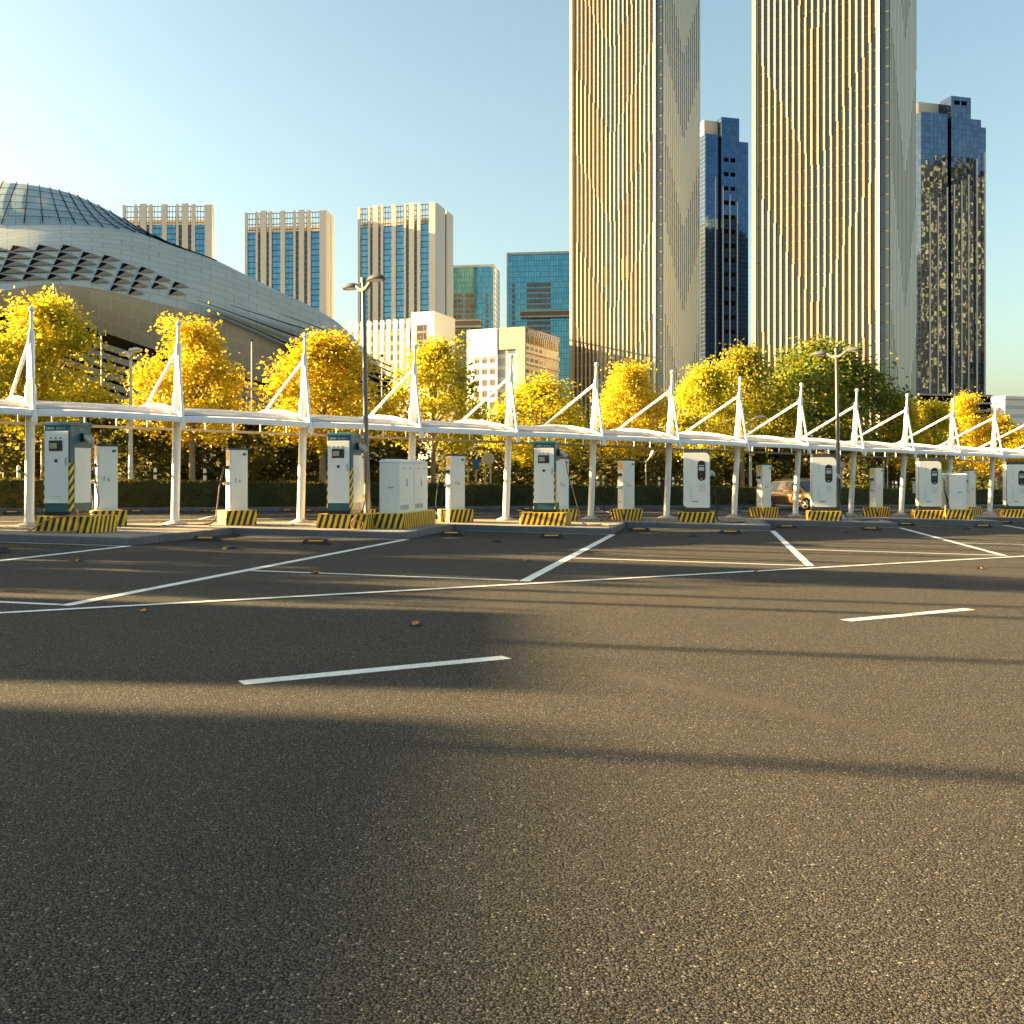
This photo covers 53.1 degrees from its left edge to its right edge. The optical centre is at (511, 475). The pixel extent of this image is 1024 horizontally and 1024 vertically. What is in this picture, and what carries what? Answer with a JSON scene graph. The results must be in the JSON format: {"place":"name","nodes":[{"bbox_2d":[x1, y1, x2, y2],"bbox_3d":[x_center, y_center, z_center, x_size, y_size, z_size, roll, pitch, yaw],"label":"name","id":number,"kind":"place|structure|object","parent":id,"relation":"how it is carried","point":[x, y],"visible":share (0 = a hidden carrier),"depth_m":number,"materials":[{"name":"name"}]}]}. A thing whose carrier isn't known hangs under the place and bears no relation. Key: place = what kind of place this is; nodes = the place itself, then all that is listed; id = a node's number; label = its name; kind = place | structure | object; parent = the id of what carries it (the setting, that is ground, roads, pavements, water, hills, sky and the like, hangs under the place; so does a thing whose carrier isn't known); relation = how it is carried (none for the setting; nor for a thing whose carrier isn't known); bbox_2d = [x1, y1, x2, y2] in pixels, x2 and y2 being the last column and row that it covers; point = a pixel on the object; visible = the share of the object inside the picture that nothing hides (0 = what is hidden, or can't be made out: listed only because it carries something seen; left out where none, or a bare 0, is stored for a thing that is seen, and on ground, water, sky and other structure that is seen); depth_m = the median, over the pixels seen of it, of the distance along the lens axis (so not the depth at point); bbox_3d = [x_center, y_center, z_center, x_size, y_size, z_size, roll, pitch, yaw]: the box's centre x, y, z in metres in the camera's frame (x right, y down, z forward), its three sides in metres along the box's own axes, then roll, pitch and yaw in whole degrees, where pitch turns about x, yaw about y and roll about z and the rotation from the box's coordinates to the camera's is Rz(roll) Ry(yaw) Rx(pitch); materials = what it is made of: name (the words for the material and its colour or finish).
{"place":"outdoors","nodes":[
{"label":"outdoors","id":0,"kind":"place"},
{"bbox_2d":[0,479,1023,1023],"bbox_3d":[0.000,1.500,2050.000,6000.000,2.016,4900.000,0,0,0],"label":"ground","id":1,"kind":"structure","parent":0,"point":[728,793],"depth_m":5.05,"materials":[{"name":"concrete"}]},
{"bbox_2d":[0,601,58,604],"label":"parking line","id":2,"kind":"object","parent":1,"relation":"on","point":[28,603],"visible":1,"depth_m":11.31,"materials":[{"name":"paint"}]},
{"bbox_2d":[0,546,127,560],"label":"parking line","id":3,"kind":"object","parent":1,"relation":"on","point":[62,553],"visible":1,"depth_m":17.95,"materials":[{"name":"paint"}]},
{"bbox_2d":[123,203,213,258],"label":"apartment block","id":4,"kind":"structure","parent":1,"relation":"on","point":[193,233],"depth_m":559.09,"materials":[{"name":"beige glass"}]},
{"bbox_2d":[0,181,402,482],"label":"concert hall","id":5,"kind":"structure","parent":1,"relation":"on","point":[124,280],"depth_m":125.94,"materials":[{"name":"grey metal"}]},
{"bbox_2d":[192,536,221,540],"bbox_3d":[-6.545,1.337,21.936,0.650,0.105,0.164,0,0,9],"label":"wheel stop","id":6,"kind":"object","parent":1,"relation":"on","point":[206,538],"visible":1,"depth_m":21.87,"materials":[{"name":"black rubber"}]},
{"bbox_2d":[61,539,408,605],"bbox_3d":[-3.647,1.435,17.311,0.150,0.044,12.550,0,0,11],"label":"parking line","id":7,"kind":"object","parent":1,"relation":"on","point":[136,591],"visible":1,"depth_m":14.32,"materials":[{"name":"paint"}]},
{"bbox_2d":[245,210,333,319],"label":"apartment block","id":8,"kind":"structure","parent":1,"relation":"on","point":[295,261],"depth_m":557.28,"materials":[{"name":"beige glass"}]},
{"bbox_2d":[301,539,331,543],"bbox_3d":[-4.093,1.379,21.451,0.650,0.105,0.164,0,0,10],"label":"wheel stop","id":9,"kind":"object","parent":1,"relation":"on","point":[316,541],"visible":1,"depth_m":21.39,"materials":[{"name":"black rubber"}]},
{"bbox_2d":[239,656,510,684],"bbox_3d":[-0.980,1.480,7.843,2.223,0.033,0.155,0,0,-33],"label":"lane marking","id":10,"kind":"object","parent":1,"relation":"on","point":[324,674],"visible":1,"depth_m":7.77,"materials":[{"name":"paint"}]},
{"bbox_2d":[251,570,517,580],"bbox_3d":[-1.922,1.464,15.055,4.100,0.068,0.110,0,0,11],"label":"parking line","id":11,"kind":"object","parent":1,"relation":"on","point":[387,575],"visible":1,"depth_m":15.03,"materials":[{"name":"paint"}]},
{"bbox_2d":[342,311,454,478],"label":"white hotel","id":12,"kind":"structure","parent":1,"relation":"on","point":[389,343],"depth_m":371.44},
{"bbox_2d":[358,202,452,332],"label":"apartment block","id":13,"kind":"structure","parent":1,"relation":"on","point":[410,258],"depth_m":554.15,"materials":[{"name":"beige glass"}]},
{"bbox_2d":[439,531,464,535],"bbox_3d":[-1.485,1.423,25.356,0.650,0.105,0.164,0,0,10],"label":"wheel stop","id":14,"kind":"object","parent":1,"relation":"on","point":[457,533],"visible":1,"depth_m":25.29,"materials":[{"name":"black rubber"}]},
{"bbox_2d":[453,264,499,470],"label":"glass block","id":15,"kind":"structure","parent":1,"relation":"on","point":[476,297],"depth_m":618.16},
{"bbox_2d":[0,504,1002,511],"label":"kerb","id":16,"kind":"structure","parent":1,"relation":"on","point":[325,508],"depth_m":43.54,"materials":[{"name":"concrete"}]},
{"bbox_2d":[0,512,1023,545],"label":"island kerb","id":17,"kind":"structure","parent":1,"relation":"on","point":[131,541],"depth_m":26.12,"materials":[{"name":"concrete"}]},
{"bbox_2d":[0,556,1023,612],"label":"lane edge line","id":18,"kind":"object","parent":1,"relation":"on","point":[456,587],"depth_m":13.37,"materials":[{"name":"paint"}]},
{"bbox_2d":[467,326,559,478],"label":"beige office","id":19,"kind":"structure","parent":1,"relation":"on","point":[490,358],"depth_m":304.36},
{"bbox_2d":[474,356,493,419],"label":"wing windows","id":20,"kind":"structure","parent":19,"relation":"in","point":[476,359],"depth_m":304.96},
{"bbox_2d":[507,251,569,401],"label":"glass block","id":21,"kind":"structure","parent":1,"relation":"on","point":[538,291],"depth_m":597.15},
{"bbox_2d":[539,534,564,537],"bbox_3d":[0.967,1.464,24.871,0.650,0.105,0.164,0,0,12],"label":"wheel stop","id":22,"kind":"object","parent":1,"relation":"on","point":[551,536],"visible":1,"depth_m":24.80,"materials":[{"name":"black rubber"}]},
{"bbox_2d":[520,534,615,580],"bbox_3d":[1.413,1.520,20.731,0.150,0.044,12.550,0,0,11],"label":"parking line","id":23,"kind":"object","parent":1,"relation":"on","point":[547,568],"visible":1,"depth_m":18.15,"materials":[{"name":"paint"}]},
{"bbox_2d":[570,0,699,482],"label":"office tower","id":24,"kind":"structure","parent":1,"relation":"on","point":[634,179],"depth_m":309.74,"materials":[{"name":"concrete"}]},
{"bbox_2d":[628,527,650,531],"bbox_3d":[3.575,1.508,28.776,0.650,0.105,0.164,0,0,10],"label":"wheel stop","id":25,"kind":"object","parent":1,"relation":"on","point":[639,529],"visible":0.99,"depth_m":28.72,"materials":[{"name":"black rubber"}]},
{"bbox_2d":[583,558,803,565],"bbox_3d":[3.138,1.549,18.475,4.100,0.068,0.110,0,0,11],"label":"parking line","id":26,"kind":"object","parent":1,"relation":"on","point":[687,561],"visible":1,"depth_m":18.48,"materials":[{"name":"paint"}]},
{"bbox_2d":[700,117,747,462],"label":"glass tower","id":27,"kind":"structure","parent":1,"relation":"on","point":[723,235],"depth_m":402.50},
{"bbox_2d":[718,530,741,533],"bbox_3d":[6.027,1.549,28.291,0.650,0.105,0.164,0,0,11],"label":"wheel stop","id":28,"kind":"object","parent":1,"relation":"on","point":[729,532],"visible":1,"depth_m":28.22,"materials":[{"name":"black rubber"}]},
{"bbox_2d":[595,503,915,505],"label":"verge","id":29,"kind":"structure","parent":1,"relation":"on","point":[748,504],"depth_m":55.23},
{"bbox_2d":[0,359,18,426],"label":"plane tree","id":30,"kind":"object","parent":29,"relation":"on","point":[1,385],"visible":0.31,"depth_m":35.31,"materials":[{"name":"yellow plant"}]},
{"bbox_2d":[0,393,93,479],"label":"plane tree","id":31,"kind":"object","parent":29,"relation":"on","point":[6,451],"visible":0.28,"depth_m":40.42,"materials":[{"name":"yellow plant"}]},
{"bbox_2d":[0,383,127,480],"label":"plane tree","id":32,"kind":"object","parent":29,"relation":"on","point":[106,434],"visible":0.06,"depth_m":44.57,"materials":[{"name":"yellow plant"}]},
{"bbox_2d":[0,285,134,479],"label":"plane tree","id":33,"kind":"object","parent":29,"relation":"on","point":[68,338],"visible":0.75,"depth_m":37.11,"materials":[{"name":"yellow plant"}]},
{"bbox_2d":[122,347,142,479],"bbox_3d":[-14.153,-1.798,38.004,0.434,5.880,2.180,0,0,-35],"label":"lamp post","id":34,"kind":"object","parent":29,"relation":"on","point":[131,353],"visible":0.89,"depth_m":37.95,"materials":[{"name":"metal"}]},
{"bbox_2d":[102,396,206,479],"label":"plane tree","id":35,"kind":"object","parent":29,"relation":"on","point":[122,452],"visible":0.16,"depth_m":47.22,"materials":[{"name":"yellow plant"}]},
{"bbox_2d":[109,301,263,481],"bbox_3d":[-12.527,-2.785,41.369,6.008,8.082,6.088,0,0,33],"label":"plane tree","id":36,"kind":"object","parent":29,"relation":"on","point":[201,362],"visible":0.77,"depth_m":40.48,"materials":[{"name":"yellow plant"}]},
{"bbox_2d":[114,397,279,481],"bbox_3d":[-14.022,-1.192,44.939,7.175,4.845,6.178,0,0,-43],"label":"plane tree","id":37,"kind":"object","parent":29,"relation":"on","point":[201,464],"visible":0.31,"depth_m":44.17,"materials":[{"name":"yellow plant"}]},
{"bbox_2d":[197,406,309,482],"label":"plane tree","id":38,"kind":"object","parent":29,"relation":"on","point":[273,473],"visible":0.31,"depth_m":48.12,"materials":[{"name":"yellow plant"}]},
{"bbox_2d":[240,403,325,481],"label":"plane tree","id":39,"kind":"object","parent":29,"relation":"on","point":[310,474],"visible":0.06,"depth_m":52.02,"materials":[{"name":"yellow plant"}]},
{"bbox_2d":[245,326,409,482],"bbox_3d":[-8.403,-2.597,44.116,7.555,7.862,6.619,0,0,40],"label":"plane tree","id":40,"kind":"object","parent":29,"relation":"on","point":[322,349],"visible":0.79,"depth_m":43.29,"materials":[{"name":"yellow plant"}]},
{"bbox_2d":[276,397,398,483],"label":"plane tree","id":41,"kind":"object","parent":29,"relation":"on","point":[293,454],"visible":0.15,"depth_m":48.46,"materials":[{"name":"yellow plant"}]},
{"bbox_2d":[369,410,445,482],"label":"plane tree","id":42,"kind":"object","parent":29,"relation":"on","point":[399,454],"visible":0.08,"depth_m":52.26,"materials":[{"name":"yellow plant"}]},
{"bbox_2d":[375,331,496,482],"bbox_3d":[-3.198,-2.651,47.142,5.489,8.125,5.508,0,0,32],"label":"plane tree","id":43,"kind":"object","parent":29,"relation":"on","point":[436,367],"visible":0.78,"depth_m":46.60,"materials":[{"name":"yellow plant"}]},
{"bbox_2d":[428,419,514,484],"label":"plane tree","id":44,"kind":"object","parent":29,"relation":"on","point":[441,465],"visible":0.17,"depth_m":57.58,"materials":[{"name":"yellow plant"}]},
{"bbox_2d":[468,458,485,484],"bbox_3d":[-1.735,0.250,50.420,0.909,2.200,0.110,0,0,0],"label":"traffic sign","id":45,"kind":"object","parent":29,"relation":"on","point":[475,464],"visible":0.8,"depth_m":50.40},
{"bbox_2d":[483,453,494,482],"bbox_3d":[-1.148,0.112,50.302,0.600,2.500,0.120,0,0,0],"label":"traffic sign","id":46,"kind":"object","parent":29,"relation":"on","point":[488,458],"visible":0.9,"depth_m":50.24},
{"bbox_2d":[0,477,1002,507],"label":"hedge","id":47,"kind":"object","parent":29,"relation":"on","point":[151,493],"visible":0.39,"depth_m":41.66,"materials":[{"name":"green plant"}]},
{"bbox_2d":[465,411,560,484],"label":"plane tree","id":48,"kind":"object","parent":29,"relation":"on","point":[522,475],"visible":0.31,"depth_m":55.03,"materials":[{"name":"yellow plant"}]},
{"bbox_2d":[476,366,606,467],"bbox_3d":[1.682,-1.880,50.846,7.407,6.720,6.973,0,0,35],"label":"plane tree","id":49,"kind":"object","parent":29,"relation":"on","point":[535,401],"visible":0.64,"depth_m":49.92,"materials":[{"name":"yellow plant"}]},
{"bbox_2d":[521,421,606,485],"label":"plane tree","id":50,"kind":"object","parent":29,"relation":"on","point":[576,469],"visible":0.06,"depth_m":59.86,"materials":[{"name":"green plant"}]},
{"bbox_2d":[569,428,621,485],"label":"plane tree","id":51,"kind":"object","parent":29,"relation":"on","point":[601,462],"visible":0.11,"depth_m":63.21,"materials":[{"name":"yellow plant"}]},
{"bbox_2d":[581,353,685,462],"bbox_3d":[5.983,-2.515,53.707,5.845,8.183,5.922,0,0,29],"label":"plane tree","id":52,"kind":"object","parent":29,"relation":"on","point":[623,379],"visible":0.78,"depth_m":53.50,"materials":[{"name":"yellow plant"}]},
{"bbox_2d":[596,424,682,486],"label":"plane tree","id":53,"kind":"object","parent":29,"relation":"on","point":[657,470],"visible":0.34,"depth_m":59.94,"materials":[{"name":"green plant"}]},
{"bbox_2d":[660,425,747,486],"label":"plane tree","id":54,"kind":"object","parent":29,"relation":"on","point":[720,472],"visible":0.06,"depth_m":65.59,"materials":[{"name":"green plant"}]},
{"bbox_2d":[653,354,760,464],"bbox_3d":[10.568,-2.484,56.804,5.860,8.276,5.838,0,0,27],"label":"plane tree","id":55,"kind":"object","parent":29,"relation":"on","point":[701,383],"visible":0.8,"depth_m":56.48,"materials":[{"name":"yellow plant"}]},
{"bbox_2d":[745,415,765,487],"bbox_3d":[13.447,-0.909,57.758,0.434,5.030,2.180,0,0,-35],"label":"lamp post","id":56,"kind":"object","parent":29,"relation":"on","point":[750,460],"visible":0.62,"depth_m":57.70,"materials":[{"name":"metal"}]},
{"bbox_2d":[697,339,817,485],"bbox_3d":[14.375,-3.477,64.179,8.612,10.447,7.596,0,0,38],"label":"plane tree","id":57,"kind":"object","parent":29,"relation":"on","point":[750,361],"visible":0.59,"depth_m":63.81,"materials":[{"name":"yellow plant"}]},
{"bbox_2d":[711,432,803,487],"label":"plane tree","id":58,"kind":"object","parent":29,"relation":"on","point":[781,459],"visible":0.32,"depth_m":66.10,"materials":[{"name":"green plant"}]},
{"bbox_2d":[770,437,841,486],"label":"plane tree","id":59,"kind":"object","parent":29,"relation":"on","point":[805,470],"visible":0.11,"depth_m":70.67,"materials":[{"name":"yellow plant"}]},
{"bbox_2d":[726,332,922,463],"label":"plane tree","id":60,"kind":"object","parent":29,"relation":"on","point":[815,375],"visible":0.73,"depth_m":67.19,"materials":[{"name":"green plant"}]},
{"bbox_2d":[826,437,888,487],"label":"plane tree","id":61,"kind":"object","parent":29,"relation":"on","point":[846,474],"visible":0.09,"depth_m":77.25,"materials":[{"name":"yellow plant"}]},
{"bbox_2d":[843,435,915,488],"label":"plane tree","id":62,"kind":"object","parent":29,"relation":"on","point":[866,464],"visible":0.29,"depth_m":73.23,"materials":[{"name":"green plant"}]},
{"bbox_2d":[876,391,933,473],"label":"plane tree","id":63,"kind":"object","parent":29,"relation":"on","point":[913,417],"visible":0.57,"depth_m":69.04,"materials":[{"name":"yellow plant"}]},
{"bbox_2d":[909,397,970,471],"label":"plane tree","id":64,"kind":"object","parent":29,"relation":"on","point":[932,412],"visible":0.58,"depth_m":71.11,"materials":[{"name":"green plant"}]},
{"bbox_2d":[929,386,991,472],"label":"plane tree","id":65,"kind":"object","parent":29,"relation":"on","point":[963,405],"visible":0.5,"depth_m":76.54,"materials":[{"name":"yellow plant"}]},
{"bbox_2d":[956,438,1018,489],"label":"plane tree","id":66,"kind":"object","parent":29,"relation":"on","point":[982,482],"visible":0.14,"depth_m":82.11,"materials":[{"name":"yellow plant"}]},
{"bbox_2d":[963,411,1023,488],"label":"plane tree","id":67,"kind":"object","parent":29,"relation":"on","point":[1010,440],"visible":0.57,"depth_m":75.69,"materials":[{"name":"yellow plant"}]},
{"bbox_2d":[771,531,813,565],"bbox_3d":[6.473,1.605,24.151,0.150,0.044,12.550,0,0,11],"label":"parking line","id":68,"kind":"object","parent":1,"relation":"on","point":[799,556],"visible":1,"depth_m":21.86,"materials":[{"name":"paint"}]},
{"bbox_2d":[771,478,841,510],"bbox_3d":[14.641,0.944,51.758,2.140,1.604,4.280,0,0,-25],"label":"parked car","id":69,"kind":"object","parent":1,"relation":"on","point":[782,491],"visible":0.4,"depth_m":51.48,"materials":[{"name":"brown metal"}]},
{"bbox_2d":[752,0,916,485],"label":"office tower","id":70,"kind":"structure","parent":1,"relation":"on","point":[834,226],"depth_m":232.34,"materials":[{"name":"concrete"}]},
{"bbox_2d":[840,608,973,620],"bbox_3d":[4.521,1.572,11.612,2.223,0.033,0.155,0,0,-33],"label":"lane marking","id":71,"kind":"object","parent":1,"relation":"on","point":[905,614],"visible":1,"depth_m":11.58,"materials":[{"name":"paint"}]},
{"bbox_2d":[916,96,985,394],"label":"glass tower","id":72,"kind":"structure","parent":1,"relation":"on","point":[951,240],"depth_m":323.24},
{"bbox_2d":[916,393,992,481],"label":"podium block","id":73,"kind":"structure","parent":1,"relation":"on","point":[986,403],"depth_m":287.63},
{"bbox_2d":[901,528,1007,555],"bbox_3d":[11.533,1.690,27.571,0.150,0.044,12.550,0,0,11],"label":"parking line","id":74,"kind":"object","parent":1,"relation":"on","point":[956,542],"visible":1,"depth_m":25.42,"materials":[{"name":"paint"}]},
{"bbox_2d":[991,396,1023,442],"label":"pale office","id":75,"kind":"structure","parent":1,"relation":"on","point":[1012,407],"depth_m":421.81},
{"bbox_2d":[0,513,1023,537],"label":"island paving","id":76,"kind":"structure","parent":0,"point":[138,530],"depth_m":26.72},
{"bbox_2d":[27,421,116,532],"bbox_3d":[-9.428,0.036,21.948,1.398,2.370,1.166,0,0,11],"label":"charging station","id":77,"kind":"object","parent":76,"relation":"on","point":[68,447],"visible":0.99,"depth_m":21.70,"materials":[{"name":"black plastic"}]},
{"bbox_2d":[45,431,67,502],"bbox_3d":[-9.649,-0.181,21.672,0.560,1.525,0.035,0,0,11],"label":"door","id":78,"kind":"structure","parent":77,"relation":"in","point":[56,442],"depth_m":21.67,"materials":[{"name":"white metal"}]},
{"bbox_2d":[90,444,126,525],"bbox_3d":[-9.750,0.233,24.599,0.800,1.970,0.680,0,0,-35],"label":"socket cabinet","id":79,"kind":"object","parent":76,"relation":"on","point":[106,463],"visible":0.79,"depth_m":24.46,"materials":[{"name":"grey metal"}]},
{"bbox_2d":[162,448,256,525],"bbox_3d":[-7.628,0.279,25.655,2.306,1.970,0.680,0,0,-35],"label":"socket cabinet","id":80,"kind":"object","parent":76,"relation":"on","point":[236,512],"visible":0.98,"depth_m":25.91,"materials":[{"name":"grey metal"}]},
{"bbox_2d":[316,432,374,528],"bbox_3d":[-4.083,0.130,25.369,1.310,2.379,1.146,0,0,11],"label":"charging station","id":81,"kind":"object","parent":76,"relation":"on","point":[344,449],"visible":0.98,"depth_m":25.08,"materials":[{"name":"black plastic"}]},
{"bbox_2d":[328,441,348,502],"bbox_3d":[-4.251,-0.092,25.072,0.560,1.525,0.035,0,0,11],"label":"door","id":82,"kind":"structure","parent":81,"relation":"in","point":[338,451],"depth_m":25.07,"materials":[{"name":"white metal"}]},
{"bbox_2d":[342,274,385,512],"bbox_3d":[-3.910,-1.989,27.143,0.493,6.551,2.180,0,0,-35],"label":"lamp post","id":83,"kind":"object","parent":76,"relation":"on","point":[363,289],"visible":0.92,"depth_m":27.07,"materials":[{"name":"metal"}]},
{"bbox_2d":[360,451,374,512],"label":"socket cabinet","id":84,"kind":"object","parent":76,"relation":"on","point":[362,494],"visible":0.12,"depth_m":27.59,"materials":[{"name":"grey metal"}]},
{"bbox_2d":[371,459,434,528],"bbox_3d":[-2.813,0.454,26.788,0.860,1.740,2.960,0,0,11],"label":"switchgear cabinet","id":85,"kind":"object","parent":76,"relation":"on","point":[403,492],"visible":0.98,"depth_m":25.73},
{"bbox_2d":[435,454,472,521],"bbox_3d":[-1.728,0.368,29.477,1.036,1.970,0.680,0,0,-35],"label":"socket cabinet","id":86,"kind":"object","parent":76,"relation":"on","point":[455,510],"visible":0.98,"depth_m":29.37,"materials":[{"name":"grey metal"}]},
{"bbox_2d":[6,513,996,528],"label":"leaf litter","id":87,"kind":"object","parent":76,"relation":"on","point":[495,521],"visible":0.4,"depth_m":31.78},
{"bbox_2d":[0,306,1023,526],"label":"canopy","id":88,"kind":"object","parent":76,"relation":"on","point":[32,409],"visible":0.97,"depth_m":31.17,"materials":[{"name":"white metal"}]},
{"bbox_2d":[520,441,608,525],"bbox_3d":[1.529,0.209,28.739,2.492,2.370,1.015,0,0,11],"label":"charging station","id":89,"kind":"object","parent":76,"relation":"on","point":[546,479],"visible":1,"depth_m":28.47,"materials":[{"name":"grey metal"}]},
{"bbox_2d":[534,448,553,502],"bbox_3d":[0.905,-0.008,28.461,0.560,1.525,0.035,0,0,11],"label":"door","id":90,"kind":"structure","parent":89,"relation":"in","point":[543,457],"depth_m":28.47,"materials":[{"name":"white metal"}]},
{"bbox_2d":[558,457,576,520],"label":"socket cabinet","id":91,"kind":"object","parent":76,"relation":"on","point":[564,494],"visible":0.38,"depth_m":31.28,"materials":[{"name":"grey metal"}]},
{"bbox_2d":[603,459,641,520],"bbox_3d":[3.422,0.456,32.624,1.366,1.970,0.680,0,0,-35],"label":"socket cabinet","id":92,"kind":"object","parent":76,"relation":"on","point":[626,510],"visible":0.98,"depth_m":32.61,"materials":[{"name":"grey metal"}]},
{"bbox_2d":[678,449,744,522],"bbox_3d":[6.239,0.316,32.041,2.023,2.320,1.251,0,0,11],"label":"charging station","id":93,"kind":"object","parent":76,"relation":"on","point":[697,471],"visible":1,"depth_m":31.89,"materials":[{"name":"grey metal"}]},
{"bbox_2d":[738,464,777,517],"bbox_3d":[8.843,0.548,37.098,1.614,1.970,0.680,0,0,-35],"label":"socket cabinet","id":94,"kind":"object","parent":76,"relation":"on","point":[763,508],"visible":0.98,"depth_m":37.16,"materials":[{"name":"grey metal"}]},
{"bbox_2d":[811,347,862,518],"bbox_3d":[11.619,-1.518,36.615,0.488,6.131,2.180,0,0,-35],"label":"lamp post","id":95,"kind":"object","parent":76,"relation":"on","point":[836,356],"visible":0.94,"depth_m":36.55,"materials":[{"name":"metal"}]},
{"bbox_2d":[806,454,878,520],"bbox_3d":[11.423,0.401,35.467,2.307,2.320,1.182,0,0,11],"label":"charging station","id":96,"kind":"object","parent":76,"relation":"on","point":[824,475],"visible":0.99,"depth_m":35.31,"materials":[{"name":"grey metal"}]},
{"bbox_2d":[863,467,889,516],"bbox_3d":[14.209,0.633,40.129,1.015,1.970,0.680,0,0,-35],"label":"socket cabinet","id":97,"kind":"object","parent":76,"relation":"on","point":[876,508],"visible":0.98,"depth_m":40.02,"materials":[{"name":"grey metal"}]},
{"bbox_2d":[910,458,955,518],"bbox_3d":[16.057,0.485,38.992,1.487,2.320,1.130,0,0,11],"label":"charging station","id":98,"kind":"object","parent":76,"relation":"on","point":[929,477],"visible":0.98,"depth_m":38.74,"materials":[{"name":"grey metal"}]},
{"bbox_2d":[941,473,972,519],"bbox_3d":[16.940,0.777,39.289,0.960,1.760,1.860,0,0,11],"label":"switchgear cabinet","id":99,"kind":"object","parent":76,"relation":"on","point":[956,488],"visible":0.98,"depth_m":38.54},
{"bbox_2d":[963,470,981,514],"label":"socket cabinet","id":100,"kind":"object","parent":76,"relation":"on","point":[971,490],"visible":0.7,"depth_m":43.65,"materials":[{"name":"grey metal"}]},
{"bbox_2d":[997,461,1023,516],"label":"charging station","id":101,"kind":"object","parent":76,"relation":"on","point":[1013,488],"visible":1,"depth_m":42.18,"materials":[{"name":"grey metal"}]},
{"bbox_2d":[0,0,1023,396],"label":"sky","id":102,"kind":"structure","parent":0,"point":[339,108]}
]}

